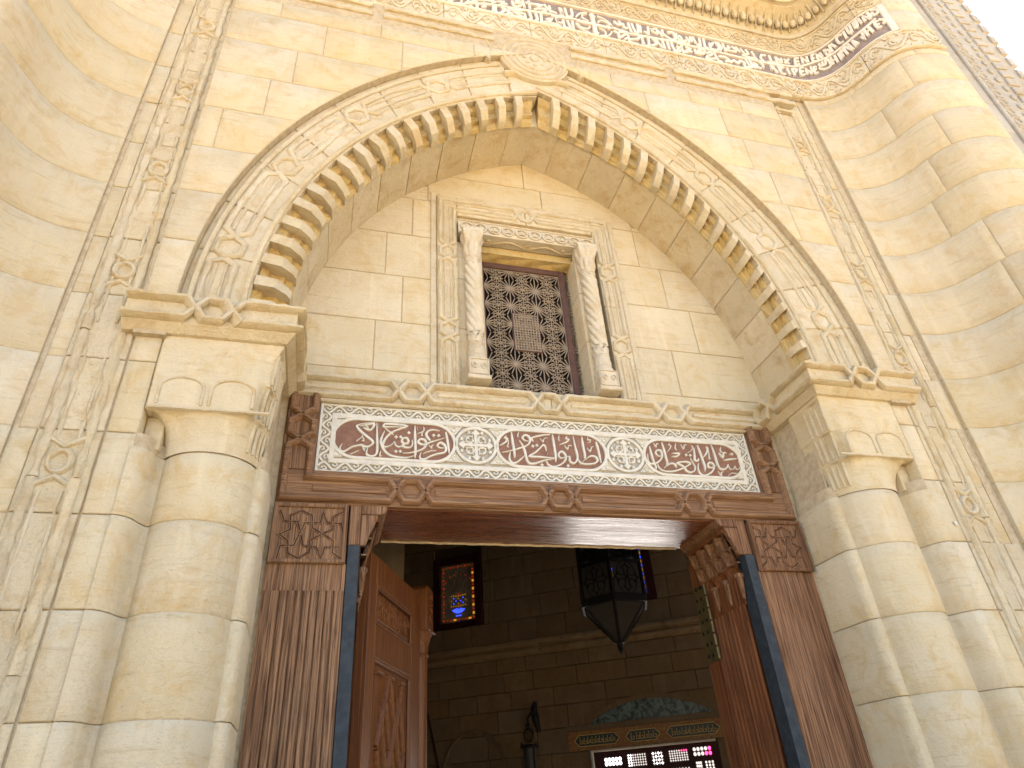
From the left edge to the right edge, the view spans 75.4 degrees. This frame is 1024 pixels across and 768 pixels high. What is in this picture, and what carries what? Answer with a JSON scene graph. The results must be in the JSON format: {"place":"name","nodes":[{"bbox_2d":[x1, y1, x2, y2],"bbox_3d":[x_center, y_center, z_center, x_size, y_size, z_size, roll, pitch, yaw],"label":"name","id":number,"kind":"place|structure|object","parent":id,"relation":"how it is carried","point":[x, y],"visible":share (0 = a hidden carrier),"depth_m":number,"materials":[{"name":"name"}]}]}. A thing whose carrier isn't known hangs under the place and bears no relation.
{"place":"outdoors","nodes":[
{"label":"outdoors","id":0,"kind":"place"},
{"bbox_2d":[963,0,1023,72],"label":"sky","id":1,"kind":"structure","parent":0,"point":[1004,19],"materials":[{"name":"white"}]},
{"label":"ground","id":2,"kind":"structure","parent":0,"visible":0},
{"bbox_2d":[41,336,285,767],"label":"engaged column","id":3,"kind":"structure","parent":2,"relation":"on","point":[156,673],"depth_m":2.46,"materials":[{"name":"stone"}]},
{"bbox_2d":[372,541,404,580],"bbox_3d":[-0.098,3.149,7.886,10.100,6.500,9.040,5,-34,-14],"label":"hall shell","id":4,"kind":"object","parent":2,"relation":"on","point":[390,556],"visible":0.01,"depth_m":4.45,"materials":[{"name":"stone"}]},
{"bbox_2d":[575,548,646,654],"bbox_3d":[0.824,0.830,6.645,0.655,3.558,0.613,5,-34,-14],"label":"hanging lantern","id":5,"kind":"object","parent":4,"relation":"hanging from","point":[613,600],"visible":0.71,"depth_m":5.77,"materials":[{"name":"black metal"}]},
{"bbox_2d":[0,0,1023,767],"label":"facade wall","id":6,"kind":"structure","parent":2,"relation":"on","point":[918,154],"depth_m":3.98,"materials":[{"name":"stone"}]},
{"bbox_2d":[120,288,307,399],"bbox_3d":[-1.378,-0.165,3.168,0.754,0.198,0.590,5,-34,-14],"label":"impost","id":7,"kind":"object","parent":6,"relation":"attached to","point":[214,318],"visible":0.98,"depth_m":2.96,"materials":[{"name":"stone"}]},
{"bbox_2d":[0,0,1023,767],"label":"frame moulding","id":8,"kind":"object","parent":6,"relation":"attached to","point":[40,522],"visible":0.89,"depth_m":3.23,"materials":[{"name":"stone"}]},
{"bbox_2d":[181,61,869,399],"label":"pointed arch","id":9,"kind":"structure","parent":6,"relation":"attached to","point":[303,202],"depth_m":4.32,"materials":[{"name":"stone"}]},
{"bbox_2d":[298,372,763,433],"bbox_3d":[0.207,0.132,3.811,2.840,0.177,0.098,5,-34,-14],"label":"string course","id":10,"kind":"object","parent":6,"relation":"attached to","point":[384,392],"visible":0.96,"depth_m":3.74,"materials":[{"name":"stone"}]},
{"bbox_2d":[459,225,491,386],"bbox_3d":[-0.232,-0.495,4.061,0.152,1.188,0.152,5,-34,-14],"label":"colonnette","id":11,"kind":"object","parent":10,"relation":"on","point":[477,360],"visible":1,"depth_m":3.99,"materials":[{"name":"stone"}]},
{"bbox_2d":[572,242,622,397],"bbox_3d":[0.532,-0.429,4.253,0.152,1.188,0.152,5,-34,-14],"label":"colonnette","id":12,"kind":"object","parent":10,"relation":"on","point":[606,381],"visible":1,"depth_m":4.18,"materials":[{"name":"stone"}]},
{"bbox_2d":[302,165,760,433],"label":"tympanum wall","id":13,"kind":"structure","parent":6,"relation":"attached to","point":[366,303],"depth_m":4.23,"materials":[{"name":"stone"}]},
{"bbox_2d":[482,262,584,394],"bbox_3d":[0.087,-0.270,4.278,0.692,1.285,0.117,5,-34,-14],"label":"window grille","id":14,"kind":"object","parent":6,"relation":"attached to","point":[530,343],"depth_m":4.32,"materials":[{"name":"brown wood"}]},
{"bbox_2d":[482,262,489,386],"bbox_3d":[-0.187,-0.337,4.203,0.042,1.152,0.062,5,-34,-14],"label":"window frame","id":15,"kind":"structure","parent":14,"relation":"in","point":[482,262],"depth_m":4.26,"materials":[{"name":"brown wood"}]},
{"bbox_2d":[556,271,580,394],"bbox_3d":[0.371,-0.289,4.344,0.042,1.152,0.062,5,-34,-14],"label":"window frame","id":16,"kind":"structure","parent":14,"relation":"in","point":[571,351],"depth_m":4.34,"materials":[{"name":"brown wood"}]},
{"bbox_2d":[430,192,646,399],"bbox_3d":[0.112,-0.554,4.340,1.320,1.585,0.247,5,-34,-14],"label":"window surround","id":17,"kind":"object","parent":6,"relation":"attached to","point":[448,320],"visible":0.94,"depth_m":4.40,"materials":[{"name":"stone"}]},
{"bbox_2d":[483,262,557,281],"bbox_3d":[0.056,-0.776,4.574,0.536,0.045,0.062,5,-34,-14],"label":"window frame","id":18,"kind":"structure","parent":17,"relation":"in","point":[485,264],"depth_m":4.55,"materials":[{"name":"brown wood"}]},
{"bbox_2d":[238,391,872,767],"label":"door frame","id":19,"kind":"object","parent":6,"relation":"attached to","point":[747,553],"visible":1,"depth_m":3.29,"materials":[{"name":"brown wood"}]},
{"bbox_2d":[348,551,435,767],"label":"door leaf","id":20,"kind":"object","parent":19,"relation":"attached to","point":[395,632],"visible":0.93,"depth_m":3.51,"materials":[{"name":"brown wood"}]},
{"bbox_2d":[314,403,759,491],"bbox_3d":[0.219,0.385,3.678,2.500,0.396,0.069,5,-34,-14],"label":"marble panel","id":21,"kind":"object","parent":19,"relation":"attached to","point":[364,439],"visible":1,"depth_m":3.62,"materials":[{"name":"white stone"}]},
{"bbox_2d":[688,564,745,767],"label":"door leaf","id":22,"kind":"object","parent":19,"relation":"attached to","point":[724,703],"visible":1,"depth_m":3.65,"materials":[{"name":"brown wood"}]},
{"bbox_2d":[362,0,946,102],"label":"inscription frieze","id":23,"kind":"object","parent":6,"relation":"attached to","point":[824,61],"visible":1,"depth_m":5.53,"materials":[{"name":"stone"}]},
{"bbox_2d":[613,0,848,39],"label":"cornice","id":24,"kind":"structure","parent":6,"relation":"attached to","point":[785,19],"depth_m":6.01,"materials":[{"name":"stone"}]},
{"bbox_2d":[752,360,920,435],"bbox_3d":[1.932,0.120,4.002,0.754,0.198,0.590,5,-34,-14],"label":"impost","id":25,"kind":"object","parent":6,"relation":"attached to","point":[798,387],"visible":0.98,"depth_m":3.80,"materials":[{"name":"stone"}]},
{"bbox_2d":[404,544,730,767],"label":"interior wall","id":26,"kind":"structure","parent":2,"relation":"on","point":[545,644],"depth_m":7.94,"materials":[{"name":"stone"}]},
{"bbox_2d":[427,708,439,767],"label":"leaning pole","id":27,"kind":"object","parent":26,"relation":"attached to","point":[433,742],"visible":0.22,"depth_m":7.87,"materials":[{"name":"brown wood"}]},
{"bbox_2d":[433,552,483,631],"bbox_3d":[-0.719,2.758,8.815,0.692,0.935,0.062,-13,-34,13],"label":"stained glass window","id":28,"kind":"structure","parent":26,"relation":"attached to","point":[457,592],"depth_m":8.80,"materials":[{"name":"multicoloured glass"}]},
{"bbox_2d":[433,559,440,631],"bbox_3d":[-0.999,2.824,8.884,0.100,0.935,0.062,-13,-34,13],"label":"window frame","id":29,"kind":"structure","parent":28,"relation":"in","point":[436,563],"depth_m":8.85,"materials":[{"name":"brown wood"}]},
{"bbox_2d":[440,554,473,566],"bbox_3d":[-0.746,2.408,9.041,0.492,0.100,0.062,-13,-34,13],"label":"window frame","id":30,"kind":"structure","parent":28,"relation":"in","point":[467,558],"depth_m":9.02,"materials":[{"name":"brown wood"}]},
{"bbox_2d":[440,619,475,630],"bbox_3d":[-0.691,3.120,8.580,0.492,0.070,0.062,-13,-34,13],"label":"window frame","id":31,"kind":"structure","parent":28,"relation":"in","point":[467,623],"depth_m":8.55,"materials":[{"name":"brown wood"}]},
{"bbox_2d":[473,552,483,624],"bbox_3d":[-0.439,2.691,8.745,0.100,0.935,0.062,-13,-34,13],"label":"window frame","id":32,"kind":"structure","parent":28,"relation":"in","point":[479,609],"depth_m":8.71,"materials":[{"name":"brown wood"}]},
{"bbox_2d":[442,730,506,767],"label":"relief arch","id":33,"kind":"structure","parent":26,"relation":"attached to","point":[481,732],"depth_m":7.78,"materials":[{"name":"stone"}]},
{"bbox_2d":[519,701,540,767],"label":"wall lamp","id":34,"kind":"object","parent":26,"relation":"attached to","point":[529,752],"visible":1,"depth_m":7.40,"materials":[{"name":"metal"}]},
{"bbox_2d":[611,549,657,599],"bbox_3d":[1.395,2.260,8.291,0.690,0.935,0.062,-13,-34,13],"label":"stained glass window","id":35,"kind":"structure","parent":26,"relation":"attached to","point":[647,570],"depth_m":8.11,"materials":[{"name":"multicoloured glass"}]},
{"bbox_2d":[641,549,657,599],"bbox_3d":[1.674,2.194,8.222,0.100,0.935,0.062,-13,-34,13],"label":"window frame","id":36,"kind":"structure","parent":35,"relation":"in","point":[648,570],"depth_m":8.10,"materials":[{"name":"brown wood"}]},
{"bbox_2d":[566,693,719,731],"bbox_3d":[1.467,3.618,7.381,1.810,0.305,0.030,-13,-34,13],"label":"mosaic lunette","id":37,"kind":"object","parent":26,"relation":"attached to","point":[646,708],"visible":0.98,"depth_m":7.36,"materials":[{"name":"tile"}]},
{"bbox_2d":[568,717,723,751],"bbox_3d":[1.491,3.833,7.250,1.800,0.190,0.012,-13,-34,13],"label":"tile inscription","id":38,"kind":"object","parent":26,"relation":"attached to","point":[695,729],"visible":1,"depth_m":7.25,"materials":[{"name":"tile"},{"name":"dark green tile"},{"name":"gold"}]},
{"bbox_2d":[590,738,722,767],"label":"screened window","id":39,"kind":"structure","parent":26,"relation":"attached to","point":[703,753],"depth_m":7.12,"materials":[{"name":"hardwood"},{"name":"glass"}]},
{"bbox_2d":[788,396,1023,767],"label":"engaged column","id":40,"kind":"structure","parent":2,"relation":"on","point":[930,679],"depth_m":3.26,"materials":[{"name":"stone"}]}
]}

